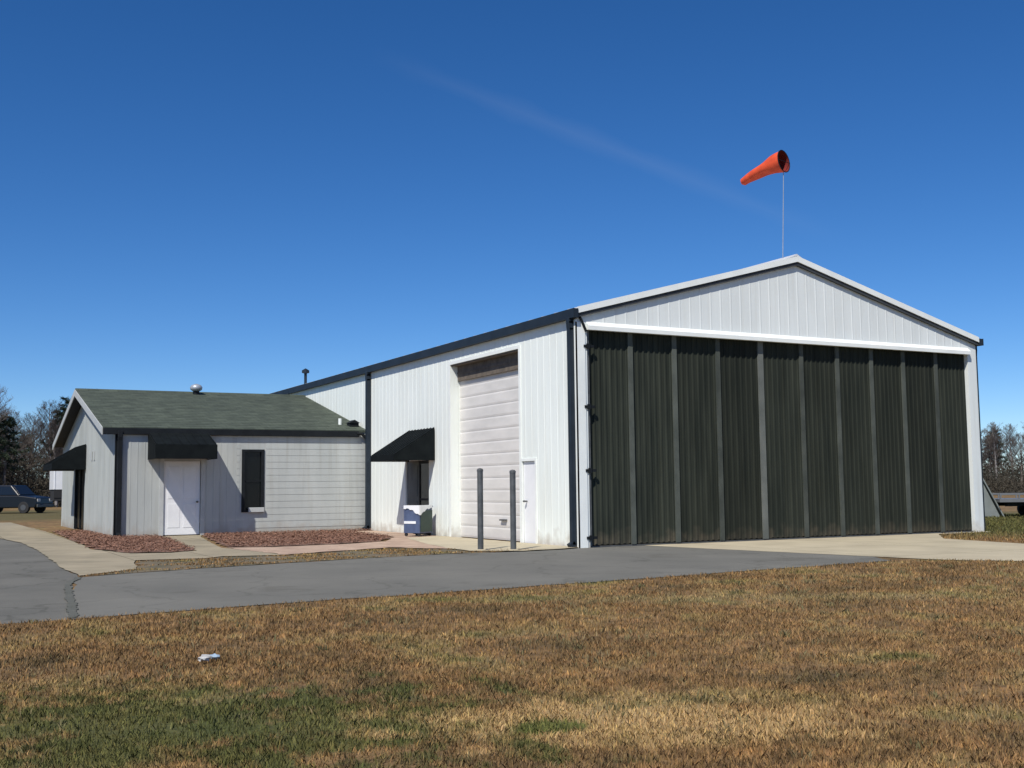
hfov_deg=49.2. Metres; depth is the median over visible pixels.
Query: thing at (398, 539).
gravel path
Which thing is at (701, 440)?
door
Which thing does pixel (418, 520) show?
storage bin
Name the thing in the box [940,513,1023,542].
side lawn grass
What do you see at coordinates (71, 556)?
path
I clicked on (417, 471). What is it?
side door
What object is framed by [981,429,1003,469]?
bare tree
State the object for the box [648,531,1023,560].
apron
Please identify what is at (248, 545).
mulch bed
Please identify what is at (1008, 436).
bare tree
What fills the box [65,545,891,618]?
road
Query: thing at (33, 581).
driveway
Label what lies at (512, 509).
post
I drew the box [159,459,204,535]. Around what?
door
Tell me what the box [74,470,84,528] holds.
glazed door
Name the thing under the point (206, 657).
litter
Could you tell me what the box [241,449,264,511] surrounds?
window
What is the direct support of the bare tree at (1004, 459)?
on the ground at (48, 519)
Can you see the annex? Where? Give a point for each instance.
(139, 462)
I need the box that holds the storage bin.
[403,505,432,535]
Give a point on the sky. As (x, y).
(222, 196)
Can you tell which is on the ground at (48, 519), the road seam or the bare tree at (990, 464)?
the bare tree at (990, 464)
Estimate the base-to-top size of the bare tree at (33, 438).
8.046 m
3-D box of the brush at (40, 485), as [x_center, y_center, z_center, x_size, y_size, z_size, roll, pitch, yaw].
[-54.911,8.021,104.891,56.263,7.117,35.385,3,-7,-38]
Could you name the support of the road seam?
on the road
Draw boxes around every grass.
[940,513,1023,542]
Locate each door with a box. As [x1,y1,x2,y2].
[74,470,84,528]
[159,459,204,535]
[407,460,428,534]
[448,345,521,542]
[521,458,537,543]
[584,330,973,547]
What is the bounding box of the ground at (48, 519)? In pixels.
[0,495,1023,767]
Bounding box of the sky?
[0,0,1023,475]
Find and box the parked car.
[0,485,53,513]
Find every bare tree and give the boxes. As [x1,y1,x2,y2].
[0,384,16,431]
[0,408,47,484]
[0,427,25,474]
[14,427,46,486]
[17,412,44,474]
[32,421,62,506]
[34,399,63,495]
[981,422,1009,478]
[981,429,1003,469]
[982,441,1004,487]
[999,424,1019,466]
[999,444,1015,471]
[1005,432,1023,489]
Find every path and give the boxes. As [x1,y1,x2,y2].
[0,522,283,575]
[229,531,574,554]
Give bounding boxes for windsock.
[740,150,789,257]
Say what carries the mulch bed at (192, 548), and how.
on the ground at (48, 519)
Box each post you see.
[476,468,484,550]
[509,470,517,551]
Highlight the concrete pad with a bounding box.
[408,536,573,550]
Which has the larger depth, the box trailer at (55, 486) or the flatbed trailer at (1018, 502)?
the box trailer at (55, 486)
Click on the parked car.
(23, 499)
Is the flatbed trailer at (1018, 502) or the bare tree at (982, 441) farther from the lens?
the bare tree at (982, 441)
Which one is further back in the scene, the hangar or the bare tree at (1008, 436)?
the bare tree at (1008, 436)
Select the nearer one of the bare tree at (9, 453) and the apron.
the apron
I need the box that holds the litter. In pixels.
[198,653,219,661]
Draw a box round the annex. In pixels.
[43,384,364,536]
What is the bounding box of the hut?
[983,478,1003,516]
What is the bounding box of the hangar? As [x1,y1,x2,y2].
[270,254,985,548]
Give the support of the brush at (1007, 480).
on the ground at (48, 519)
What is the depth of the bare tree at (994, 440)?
116.11 m
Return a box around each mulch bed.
[52,531,194,552]
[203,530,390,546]
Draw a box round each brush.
[0,441,61,506]
[982,454,1023,492]
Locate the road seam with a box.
[64,577,80,617]
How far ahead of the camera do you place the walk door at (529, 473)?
26.35 m
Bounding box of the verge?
[89,548,553,575]
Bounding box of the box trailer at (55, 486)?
[49,471,62,500]
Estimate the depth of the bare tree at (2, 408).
93.07 m
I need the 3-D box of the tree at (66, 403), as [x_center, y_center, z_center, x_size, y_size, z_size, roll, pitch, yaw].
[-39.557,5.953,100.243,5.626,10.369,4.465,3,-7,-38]
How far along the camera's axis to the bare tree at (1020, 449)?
110.66 m
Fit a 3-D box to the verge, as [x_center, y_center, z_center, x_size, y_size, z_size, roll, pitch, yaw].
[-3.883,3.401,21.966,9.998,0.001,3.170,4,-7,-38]
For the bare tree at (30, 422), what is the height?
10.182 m
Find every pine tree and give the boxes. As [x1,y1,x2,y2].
[0,414,30,484]
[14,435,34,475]
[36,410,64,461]
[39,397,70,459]
[982,427,1007,464]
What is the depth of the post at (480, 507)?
23.46 m
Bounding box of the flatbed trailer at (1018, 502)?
[992,493,1023,514]
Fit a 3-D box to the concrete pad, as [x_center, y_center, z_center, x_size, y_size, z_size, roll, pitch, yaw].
[-1.241,3.785,26.669,2.514,0.001,7.703,2,-6,-28]
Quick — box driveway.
[0,539,77,623]
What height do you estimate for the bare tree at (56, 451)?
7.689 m
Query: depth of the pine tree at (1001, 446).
119.33 m
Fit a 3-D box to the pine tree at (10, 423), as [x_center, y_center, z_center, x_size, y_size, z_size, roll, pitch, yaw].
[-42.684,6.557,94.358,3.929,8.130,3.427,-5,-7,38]
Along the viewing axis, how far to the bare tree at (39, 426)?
99.02 m
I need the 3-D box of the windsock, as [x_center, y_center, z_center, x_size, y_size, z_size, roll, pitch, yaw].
[6.497,-4.474,28.713,0.574,2.886,1.265,4,-7,-44]

